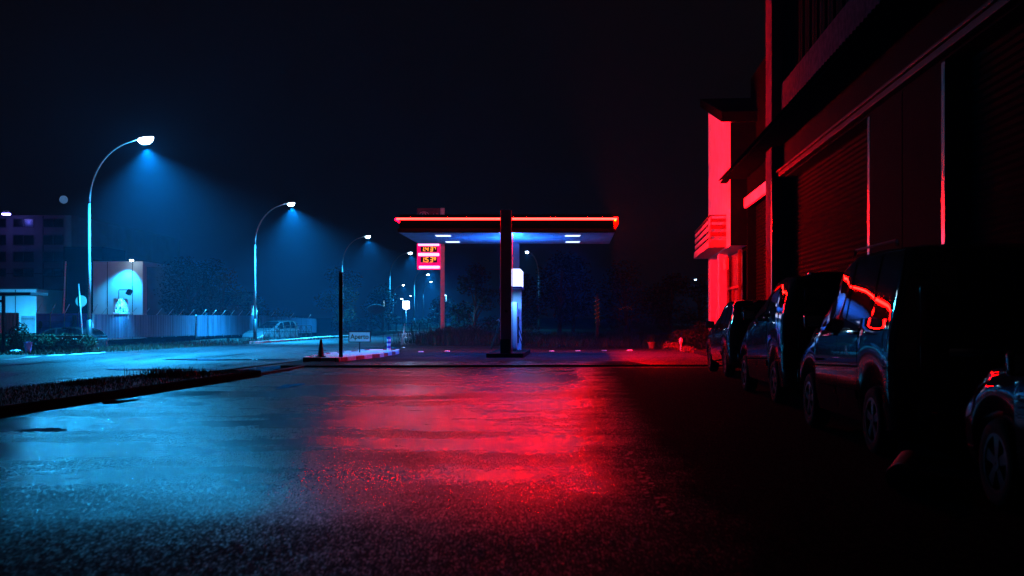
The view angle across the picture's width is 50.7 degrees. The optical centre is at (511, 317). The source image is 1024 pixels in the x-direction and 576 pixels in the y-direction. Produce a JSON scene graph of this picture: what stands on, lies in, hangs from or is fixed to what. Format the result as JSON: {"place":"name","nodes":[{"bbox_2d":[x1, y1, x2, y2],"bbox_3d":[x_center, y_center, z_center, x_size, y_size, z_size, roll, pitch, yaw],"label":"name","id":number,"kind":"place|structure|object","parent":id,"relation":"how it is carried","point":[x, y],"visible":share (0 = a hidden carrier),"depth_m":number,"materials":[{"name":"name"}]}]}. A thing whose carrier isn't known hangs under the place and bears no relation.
{"place":"outdoors","nodes":[
{"label":"outdoors","id":0,"kind":"place"},
{"bbox_2d":[59,196,67,203],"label":"moon","id":1,"kind":"object","parent":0,"point":[63,199],"visible":1,"depth_m":2992.78,"materials":[{"name":"blue"}]},
{"bbox_2d":[0,215,179,289],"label":"factory block","id":2,"kind":"structure","parent":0,"point":[31,251],"depth_m":80.00,"materials":[{"name":"concrete"}]},
{"bbox_2d":[0,218,5,226],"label":"window","id":3,"kind":"structure","parent":2,"relation":"in","point":[2,220],"depth_m":79.98,"materials":[{"name":"glass"}]},
{"bbox_2d":[0,235,5,244],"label":"window","id":4,"kind":"structure","parent":2,"relation":"in","point":[2,237],"depth_m":79.98,"materials":[{"name":"glass"}]},
{"bbox_2d":[0,252,5,261],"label":"window","id":5,"kind":"structure","parent":2,"relation":"in","point":[2,254],"depth_m":79.98,"materials":[{"name":"glass"}]},
{"bbox_2d":[0,268,5,276],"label":"window","id":6,"kind":"structure","parent":2,"relation":"in","point":[2,270],"depth_m":79.98,"materials":[{"name":"glass"}]},
{"bbox_2d":[2,210,17,214],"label":"violet floodlight","id":7,"kind":"object","parent":2,"relation":"attached to","point":[6,212],"visible":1,"depth_m":78.05,"materials":[{"name":"metal"}]},
{"bbox_2d":[13,218,33,226],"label":"window","id":8,"kind":"structure","parent":2,"relation":"in","point":[17,222],"depth_m":79.98,"materials":[{"name":"glass"}]},
{"bbox_2d":[13,235,33,244],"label":"window","id":9,"kind":"structure","parent":2,"relation":"in","point":[17,239],"depth_m":79.98,"materials":[{"name":"glass"}]},
{"bbox_2d":[13,252,33,261],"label":"window","id":10,"kind":"structure","parent":2,"relation":"in","point":[17,256],"depth_m":79.98,"materials":[{"name":"glass"}]},
{"bbox_2d":[13,268,33,276],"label":"window","id":11,"kind":"structure","parent":2,"relation":"in","point":[15,270],"depth_m":79.98,"materials":[{"name":"glass"}]},
{"bbox_2d":[42,252,62,261],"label":"window","id":12,"kind":"structure","parent":2,"relation":"in","point":[46,256],"depth_m":79.98,"materials":[{"name":"glass"}]},
{"bbox_2d":[42,268,62,276],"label":"window","id":13,"kind":"structure","parent":2,"relation":"in","point":[44,270],"depth_m":79.98,"materials":[{"name":"glass"}]},
{"bbox_2d":[42,218,63,226],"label":"window","id":14,"kind":"structure","parent":2,"relation":"in","point":[46,222],"depth_m":79.98,"materials":[{"name":"glass"}]},
{"bbox_2d":[42,235,63,244],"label":"window","id":15,"kind":"structure","parent":2,"relation":"in","point":[46,239],"depth_m":79.98,"materials":[{"name":"glass"}]},
{"bbox_2d":[0,365,256,405],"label":"verge grass","id":16,"kind":"structure","parent":0,"point":[170,374],"depth_m":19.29,"materials":[{"name":"green plant"}]},
{"bbox_2d":[0,321,498,388],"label":"road","id":17,"kind":"structure","parent":0,"point":[32,370],"depth_m":33.23,"materials":[{"name":"grey asphalt"}]},
{"bbox_2d":[3,352,103,359],"bbox_3d":[-15.470,1.296,36.591,0.776,0.001,7.311,0,0,5],"label":"road marking","id":18,"kind":"object","parent":17,"relation":"on","point":[60,355],"visible":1,"depth_m":37.57,"materials":[{"name":"paint"}]},
{"bbox_2d":[108,369,192,369],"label":"puddle","id":19,"kind":"object","parent":17,"relation":"on","point":[140,369],"visible":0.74,"depth_m":26.67,"materials":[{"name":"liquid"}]},
{"bbox_2d":[162,359,289,359],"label":"puddle","id":20,"kind":"object","parent":17,"relation":"on","point":[225,359],"visible":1,"depth_m":32.98,"materials":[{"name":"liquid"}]},
{"bbox_2d":[254,340,276,343],"bbox_3d":[-12.625,1.280,55.650,0.750,0.140,4.700,0,0,0],"label":"layby nose","id":21,"kind":"object","parent":17,"relation":"on","point":[258,342],"visible":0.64,"depth_m":53.86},
{"bbox_2d":[0,318,706,371],"bbox_3d":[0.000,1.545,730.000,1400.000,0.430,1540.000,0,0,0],"label":"ground","id":22,"kind":"structure","parent":0,"point":[546,324],"depth_m":143.23,"materials":[{"name":"soil"}]},
{"bbox_2d":[0,313,18,334],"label":"corrugated hoarding","id":23,"kind":"object","parent":22,"relation":"on","point":[11,319],"visible":0.39,"depth_m":49.61,"materials":[{"name":"metal"}]},
{"bbox_2d":[4,322,32,352],"bbox_3d":[-18.406,0.748,40.391,1.142,1.163,0.712,0,0,0],"label":"violet planter","id":24,"kind":"object","parent":22,"relation":"on","point":[27,345],"visible":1,"depth_m":40.27,"materials":[{"name":"green plant"}]},
{"bbox_2d":[0,292,47,352],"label":"bus shelter","id":25,"kind":"object","parent":22,"relation":"on","point":[3,294],"visible":0.85,"depth_m":40.55,"materials":[{"name":"metal"}]},
{"bbox_2d":[21,316,34,333],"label":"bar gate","id":26,"kind":"structure","parent":22,"relation":"on","point":[32,324],"depth_m":49.79,"materials":[{"name":"metal"}]},
{"bbox_2d":[0,288,62,332],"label":"white annex","id":27,"kind":"object","parent":22,"relation":"on","point":[27,307],"visible":0.42,"depth_m":75.00,"materials":[{"name":"white paint"}]},
{"bbox_2d":[0,333,98,351],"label":"hedge","id":28,"kind":"object","parent":22,"relation":"on","point":[50,341],"visible":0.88,"depth_m":41.30,"materials":[{"name":"green plant"}]},
{"bbox_2d":[63,261,66,313],"bbox_3d":[-23.220,-0.600,56.000,0.280,4.604,0.120,0,0,0],"label":"flagpole","id":29,"kind":"object","parent":22,"relation":"on","point":[64,289],"visible":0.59,"depth_m":55.96,"materials":[{"name":"grey metal"}]},
{"bbox_2d":[36,304,97,333],"bbox_3d":[-20.552,0.594,49.945,2.897,2.411,0.174,0,0,0],"label":"tarp fence","id":30,"kind":"object","parent":22,"relation":"on","point":[50,320],"visible":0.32,"depth_m":49.99,"materials":[{"name":"fabric"}]},
{"bbox_2d":[72,315,76,326],"bbox_3d":[-20.150,0.250,49.800,0.200,0.700,0.120,0,0,0],"label":"black box","id":31,"kind":"object","parent":30,"relation":"attached to","point":[74,320],"visible":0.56,"depth_m":49.74,"materials":[{"name":"plastic"}]},
{"bbox_2d":[38,327,107,347],"bbox_3d":[-19.594,1.161,46.400,4.112,1.517,2.082,0,0,0],"label":"parked car","id":32,"kind":"object","parent":22,"relation":"on","point":[100,336],"visible":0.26,"depth_m":45.73,"materials":[{"name":"paint"}]},
{"bbox_2d":[75,284,86,333],"bbox_3d":[-17.960,0.170,45.019,0.480,3.125,0.098,0,0,0],"label":"round road sign","id":33,"kind":"object","parent":22,"relation":"on","point":[80,300],"visible":0.96,"depth_m":45.05,"materials":[{"name":"metal"}]},
{"bbox_2d":[86,136,153,350],"bbox_3d":[-15.156,-2.702,41.800,2.597,8.605,0.396,0,0,0],"label":"street lamp","id":34,"kind":"object","parent":22,"relation":"on","point":[145,140],"visible":0.98,"depth_m":41.75,"materials":[{"name":"metal"}]},
{"bbox_2d":[0,370,260,416],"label":"kerb","id":35,"kind":"structure","parent":22,"relation":"on","point":[14,409],"depth_m":17.16,"materials":[{"name":"concrete"}]},
{"bbox_2d":[63,247,202,339],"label":"lit shed","id":36,"kind":"structure","parent":22,"relation":"on","point":[113,271],"depth_m":72.80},
{"bbox_2d":[92,307,195,346],"bbox_3d":[-18.357,0.660,54.997,0.436,2.280,14.010,0,0,1],"label":"sheet fence","id":37,"kind":"object","parent":22,"relation":"on","point":[179,327],"visible":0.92,"depth_m":54.22,"materials":[{"name":"metal"}]},
{"bbox_2d":[112,289,132,318],"bbox_3d":[-18.210,-0.620,50.896,0.655,1.420,2.100,0,0,1],"label":"letter sign","id":38,"kind":"object","parent":37,"relation":"attached to","point":[123,304],"visible":1,"depth_m":50.78,"materials":[{"name":"white plastic"}]},
{"bbox_2d":[153,256,223,335],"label":"tree","id":39,"kind":"object","parent":22,"relation":"on","point":[188,293],"visible":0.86,"depth_m":72.02,"materials":[{"name":"green plant"}]},
{"bbox_2d":[0,331,414,354],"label":"bank grass","id":40,"kind":"structure","parent":22,"relation":"on","point":[130,347],"depth_m":48.16,"materials":[{"name":"green plant"}]},
{"bbox_2d":[193,257,238,337],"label":"tree","id":41,"kind":"object","parent":22,"relation":"on","point":[211,277],"visible":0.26,"depth_m":79.63,"materials":[{"name":"green plant"}]},
{"bbox_2d":[196,267,253,336],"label":"tree","id":42,"kind":"object","parent":22,"relation":"on","point":[224,279],"visible":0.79,"depth_m":76.00,"materials":[{"name":"green plant"}]},
{"bbox_2d":[195,310,257,339],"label":"sheet fence","id":43,"kind":"object","parent":22,"relation":"on","point":[220,325],"visible":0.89,"depth_m":69.22,"materials":[{"name":"metal"}]},
{"bbox_2d":[250,299,261,314],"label":"letter sign","id":44,"kind":"object","parent":43,"relation":"attached to","point":[252,307],"visible":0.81,"depth_m":77.83,"materials":[{"name":"white plastic"}]},
{"bbox_2d":[203,292,262,337],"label":"tree","id":45,"kind":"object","parent":22,"relation":"on","point":[245,306],"depth_m":86.47,"materials":[{"name":"plant"}]},
{"bbox_2d":[244,295,269,326],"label":"tree","id":46,"kind":"object","parent":22,"relation":"on","point":[259,308],"visible":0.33,"depth_m":88.07,"materials":[{"name":"green plant"}]},
{"bbox_2d":[242,320,298,338],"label":"parked car","id":47,"kind":"object","parent":22,"relation":"on","point":[247,334],"visible":0.41,"depth_m":71.48,"materials":[{"name":"silver paint"}]},
{"bbox_2d":[253,201,294,338],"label":"street lamp","id":48,"kind":"object","parent":22,"relation":"on","point":[290,203],"visible":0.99,"depth_m":65.35,"materials":[{"name":"metal"}]},
{"bbox_2d":[261,308,297,317],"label":"bush","id":49,"kind":"object","parent":22,"relation":"on","point":[282,315],"visible":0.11,"depth_m":93.15,"materials":[{"name":"green plant"}]},
{"bbox_2d":[261,365,304,374],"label":"dropped kerb","id":50,"kind":"structure","parent":22,"relation":"on","point":[283,369],"depth_m":25.96,"materials":[{"name":"grey concrete"}]},
{"bbox_2d":[263,325,311,338],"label":"crossed railing","id":51,"kind":"object","parent":22,"relation":"on","point":[290,331],"visible":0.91,"depth_m":65.99,"materials":[{"name":"metal"}]},
{"bbox_2d":[259,313,316,337],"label":"sheet fence","id":52,"kind":"object","parent":22,"relation":"on","point":[305,321],"visible":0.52,"depth_m":90.62,"materials":[{"name":"metal"}]},
{"bbox_2d":[250,335,348,343],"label":"layby kerb","id":53,"kind":"structure","parent":22,"relation":"on","point":[283,340],"depth_m":59.65,"materials":[{"name":"grey concrete"}]},
{"bbox_2d":[313,265,362,333],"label":"tree","id":54,"kind":"object","parent":22,"relation":"on","point":[347,315],"visible":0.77,"depth_m":97.77,"materials":[{"name":"green plant"}]},
{"bbox_2d":[333,319,368,330],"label":"bush","id":55,"kind":"object","parent":22,"relation":"on","point":[361,327],"visible":0.36,"depth_m":127.19,"materials":[{"name":"green plant"}]},
{"bbox_2d":[342,235,370,271],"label":"street lamp","id":56,"kind":"object","parent":22,"relation":"on","point":[367,236],"visible":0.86,"depth_m":91.96,"materials":[{"name":"metal"}]},
{"bbox_2d":[367,304,385,332],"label":"oval sign","id":57,"kind":"object","parent":22,"relation":"on","point":[376,309],"visible":1,"depth_m":89.95,"materials":[{"name":"blue metal"}]},
{"bbox_2d":[360,282,400,330],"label":"tree","id":58,"kind":"object","parent":22,"relation":"on","point":[385,299],"visible":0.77,"depth_m":111.80,"materials":[{"name":"green plant"}]},
{"bbox_2d":[389,252,411,328],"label":"street lamp","id":59,"kind":"object","parent":22,"relation":"on","point":[389,286],"visible":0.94,"depth_m":115.46,"materials":[{"name":"metal"}]},
{"bbox_2d":[403,301,408,328],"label":"lit sign","id":60,"kind":"object","parent":22,"relation":"on","point":[405,305],"visible":0.86,"depth_m":119.94,"materials":[{"name":"white plastic"}]},
{"bbox_2d":[388,323,427,330],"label":"guard fence","id":61,"kind":"object","parent":22,"relation":"on","point":[396,329],"visible":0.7,"depth_m":103.95,"materials":[{"name":"metal"}]},
{"bbox_2d":[413,270,420,324],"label":"street lamp","id":62,"kind":"object","parent":22,"relation":"on","point":[414,299],"visible":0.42,"depth_m":146.97,"materials":[{"name":"metal"}]},
{"bbox_2d":[406,319,430,328],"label":"bush","id":63,"kind":"object","parent":22,"relation":"on","point":[417,324],"visible":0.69,"depth_m":117.75,"materials":[{"name":"green plant"}]},
{"bbox_2d":[423,281,431,319],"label":"street lamp","id":64,"kind":"object","parent":22,"relation":"on","point":[423,302],"visible":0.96,"depth_m":206.98,"materials":[{"name":"metal"}]},
{"bbox_2d":[417,208,444,328],"bbox_3d":[-4.420,-2.300,58.900,1.489,7.300,0.320,0,0,0],"label":"price sign","id":65,"kind":"object","parent":22,"relation":"on","point":[430,256],"visible":0.48,"depth_m":58.78,"materials":[{"name":"red metal"}]},
{"bbox_2d":[426,294,462,326],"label":"tree","id":66,"kind":"object","parent":22,"relation":"on","point":[437,318],"visible":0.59,"depth_m":140.06,"materials":[{"name":"green plant"}]},
{"bbox_2d":[383,318,542,345],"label":"weeds","id":67,"kind":"object","parent":22,"relation":"on","point":[466,336],"visible":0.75,"depth_m":51.89,"materials":[{"name":"green plant"}]},
{"bbox_2d":[448,262,498,329],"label":"tree","id":68,"kind":"object","parent":22,"relation":"on","point":[478,274],"visible":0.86,"depth_m":65.92,"materials":[{"name":"green plant"}]},
{"bbox_2d":[492,272,547,329],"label":"tree","id":69,"kind":"object","parent":22,"relation":"on","point":[527,285],"visible":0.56,"depth_m":69.85,"materials":[{"name":"green plant"}]},
{"bbox_2d":[525,251,539,329],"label":"street lamp","id":70,"kind":"object","parent":22,"relation":"on","point":[538,287],"visible":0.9,"depth_m":115.44,"materials":[{"name":"metal"}]},
{"bbox_2d":[533,250,579,334],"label":"tree","id":71,"kind":"object","parent":22,"relation":"on","point":[560,302],"visible":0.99,"depth_m":81.88,"materials":[{"name":"green plant"}]},
{"bbox_2d":[551,253,595,332],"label":"tree","id":72,"kind":"object","parent":22,"relation":"on","point":[573,296],"visible":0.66,"depth_m":91.92,"materials":[{"name":"green plant"}]},
{"bbox_2d":[595,294,599,336],"bbox_3d":[4.723,0.000,59.999,0.304,2.602,0.260,0,0,0],"label":"light string","id":73,"kind":"object","parent":22,"relation":"on","point":[597,316],"visible":1,"depth_m":59.94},
{"bbox_2d":[528,330,706,347],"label":"yard grass","id":74,"kind":"structure","parent":22,"relation":"on","point":[605,339],"depth_m":55.80,"materials":[{"name":"green plant"}]},
{"bbox_2d":[583,259,665,331],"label":"tree","id":75,"kind":"object","parent":22,"relation":"on","point":[623,297],"visible":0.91,"depth_m":95.83,"materials":[{"name":"green plant"}]},
{"bbox_2d":[718,0,1023,299],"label":"garage building","id":76,"kind":"structure","parent":22,"relation":"on","point":[881,121],"depth_m":19.33,"materials":[{"name":"concrete"}]},
{"bbox_2d":[790,0,848,72],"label":"window","id":77,"kind":"structure","parent":76,"relation":"in","point":[811,17],"depth_m":27.81,"materials":[{"name":"black glass"}]},
{"bbox_2d":[0,0,765,317],"label":"sky","id":78,"kind":"structure","parent":0,"point":[361,115],"materials":[{"name":"black"}]},
{"bbox_2d":[277,344,705,365],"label":"station yard floor","id":79,"kind":"structure","parent":0,"point":[445,347],"depth_m":46.30,"materials":[{"name":"concrete"}]},
{"bbox_2d":[362,347,404,348],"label":"puddle","id":80,"kind":"object","parent":79,"relation":"on","point":[382,347],"visible":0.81,"depth_m":46.05,"materials":[{"name":"liquid"}]},
{"bbox_2d":[647,336,654,348],"bbox_3d":[5.750,0.978,44.567,0.352,0.645,0.391,0,0,-20],"label":"flower pot","id":81,"kind":"object","parent":79,"relation":"on","point":[651,343],"visible":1,"depth_m":44.51,"materials":[{"name":"ceramic"}]},
{"bbox_2d":[663,341,679,349],"bbox_3d":[6.053,1.101,41.005,0.722,0.416,0.614,0,0,0],"label":"bush","id":82,"kind":"object","parent":79,"relation":"on","point":[673,346],"visible":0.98,"depth_m":40.91,"materials":[{"name":"green plant"}]},
{"bbox_2d":[669,328,699,348],"bbox_3d":[6.949,0.876,43.520,1.304,0.864,1.090,0,0,0],"label":"bush","id":83,"kind":"object","parent":79,"relation":"on","point":[684,336],"visible":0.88,"depth_m":43.36,"materials":[{"name":"green plant"}]},
{"bbox_2d":[680,345,695,351],"bbox_3d":[6.289,1.158,38.595,0.630,0.340,0.536,0,0,0],"label":"bush","id":84,"kind":"object","parent":79,"relation":"on","point":[688,349],"visible":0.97,"depth_m":38.51,"materials":[{"name":"green plant"}]},
{"bbox_2d":[688,321,709,347],"bbox_3d":[8.011,0.722,45.635,1.341,1.170,1.559,0,0,0],"label":"bush","id":85,"kind":"object","parent":79,"relation":"on","point":[704,332],"visible":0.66,"depth_m":45.46,"materials":[{"name":"green plant"}]},
{"bbox_2d":[694,98,765,331],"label":"balcony house","id":86,"kind":"structure","parent":79,"relation":"on","point":[731,130],"depth_m":39.45,"materials":[{"name":"paint"}]},
{"bbox_2d":[727,250,742,302],"bbox_3d":[8.040,-0.555,39.105,0.158,3.515,4.116,0,0,6],"label":"shop window","id":87,"kind":"structure","parent":86,"relation":"in","point":[736,260],"depth_m":38.92,"materials":[{"name":"glass"}]},
{"bbox_2d":[280,349,722,366],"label":"forecourt","id":88,"kind":"structure","parent":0,"point":[662,358],"depth_m":32.73,"materials":[{"name":"concrete"}]},
{"bbox_2d":[303,349,398,362],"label":"traffic island","id":89,"kind":"structure","parent":88,"relation":"on","point":[355,355],"depth_m":32.91,"materials":[{"name":"grey concrete"}]},
{"bbox_2d":[316,339,325,356],"bbox_3d":[-5.470,0.885,30.950,0.260,0.510,0.260,0,0,0],"label":"traffic cone","id":90,"kind":"object","parent":89,"relation":"on","point":[320,352],"visible":0.98,"depth_m":30.89,"materials":[{"name":"orange plastic"}]},
{"bbox_2d":[339,272,342,356],"bbox_3d":[-4.940,-0.070,31.200,0.124,2.470,0.124,0,0,-6],"label":"fluted post","id":91,"kind":"object","parent":89,"relation":"on","point":[340,314],"visible":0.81,"depth_m":31.14,"materials":[{"name":"metal"}]},
{"bbox_2d":[349,331,370,352],"bbox_3d":[-5.030,0.825,35.696,0.730,0.720,0.048,0,0,-2],"label":"open sign","id":92,"kind":"object","parent":89,"relation":"on","point":[359,336],"visible":1,"depth_m":35.68,"materials":[{"name":"metal"}]},
{"bbox_2d":[387,337,390,349],"bbox_3d":[-4.330,0.925,38.000,0.136,0.480,0.136,0,0,0],"label":"striped bollard","id":93,"kind":"object","parent":89,"relation":"on","point":[388,343],"visible":1,"depth_m":37.94,"materials":[{"name":"white plastic"}]},
{"bbox_2d":[336,361,647,364],"bbox_3d":[-0.586,1.245,29.334,8.304,0.001,2.288,0,0,-2],"label":"forecourt wet edge","id":94,"kind":"object","parent":88,"relation":"on","point":[514,363],"visible":1,"depth_m":29.08,"materials":[{"name":"concrete"}]},
{"bbox_2d":[694,350,706,356],"bbox_3d":[6.783,1.215,35.199,1.139,0.170,4.361,0,0,2],"label":"house step","id":95,"kind":"object","parent":88,"relation":"on","point":[701,352],"visible":0.14,"depth_m":35.88,"materials":[{"name":"concrete"}]},
{"bbox_2d":[486,349,529,357],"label":"pump island","id":96,"kind":"structure","parent":0,"point":[522,353],"depth_m":33.37,"materials":[{"name":"concrete"}]},
{"bbox_2d":[395,210,618,353],"bbox_3d":[-0.021,-1.098,36.236,7.301,4.444,5.571,0,0,0],"label":"station canopy","id":97,"kind":"object","parent":96,"relation":"on","point":[508,231],"visible":0.94,"depth_m":33.80,"materials":[{"name":"red metal"}]},
{"bbox_2d":[491,269,523,350],"bbox_3d":[-0.168,-0.226,36.211,1.086,2.700,2.180,0,0,3],"label":"fuel pump","id":98,"kind":"object","parent":96,"relation":"on","point":[518,288],"visible":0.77,"depth_m":36.02,"materials":[{"name":"white plastic"}]},
{"bbox_2d":[0,367,1023,575],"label":"car park","id":99,"kind":"structure","parent":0,"point":[424,471],"depth_m":8.37,"materials":[{"name":"grey asphalt"}]},
{"bbox_2d":[14,428,67,430],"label":"puddle","id":100,"kind":"object","parent":99,"relation":"on","point":[47,429],"visible":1,"depth_m":12.42,"materials":[{"name":"liquid"}]},
{"bbox_2d":[101,399,139,403],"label":"puddle","id":101,"kind":"object","parent":99,"relation":"on","point":[112,401],"visible":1,"depth_m":16.54,"materials":[{"name":"liquid"}]},
{"bbox_2d":[243,368,289,371],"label":"puddle","id":102,"kind":"object","parent":99,"relation":"on","point":[262,370],"visible":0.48,"depth_m":26.67,"materials":[{"name":"liquid"}]},
{"bbox_2d":[253,366,288,368],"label":"puddle","id":103,"kind":"object","parent":99,"relation":"on","point":[272,367],"visible":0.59,"depth_m":27.73,"materials":[{"name":"liquid"}]},
{"bbox_2d":[276,383,304,388],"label":"puddle","id":104,"kind":"object","parent":99,"relation":"on","point":[289,385],"visible":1,"depth_m":20.42,"materials":[{"name":"liquid"}]},
{"bbox_2d":[586,369,673,514],"bbox_3d":[1.378,1.291,17.126,0.395,0.001,20.166,0,0,3],"label":"parking line","id":105,"kind":"object","parent":99,"relation":"on","point":[662,505],"visible":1,"depth_m":9.47,"materials":[{"name":"paint"}]},
{"bbox_2d":[706,300,766,376],"bbox_3d":[5.504,0.456,24.692,2.043,1.688,4.012,0,0,2],"label":"parked car","id":106,"kind":"object","parent":99,"relation":"on","point":[728,330],"visible":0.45,"depth_m":23.22,"materials":[{"name":"grey paint"}]},
{"bbox_2d":[740,272,843,402],"bbox_3d":[4.867,0.328,17.513,2.083,1.945,4.270,0,0,2],"label":"parked car","id":107,"kind":"object","parent":99,"relation":"on","point":[776,340],"visible":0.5,"depth_m":15.84,"materials":[{"name":"paint"}]},
{"bbox_2d":[885,450,920,490],"bbox_3d":[3.113,1.198,8.570,0.200,0.200,1.104,0,0,24],"label":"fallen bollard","id":108,"kind":"object","parent":99,"relation":"on","point":[902,470],"visible":1,"depth_m":8.09,"materials":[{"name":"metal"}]},
{"bbox_2d":[799,239,1023,454],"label":"parked car","id":109,"kind":"object","parent":99,"relation":"on","point":[918,341],"visible":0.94,"depth_m":9.50,"materials":[{"name":"grey paint"}]},
{"bbox_2d":[964,350,1023,509],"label":"parked car","id":110,"kind":"object","parent":99,"relation":"on","point":[994,416],"visible":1,"depth_m":7.25,"materials":[{"name":"grey paint"}]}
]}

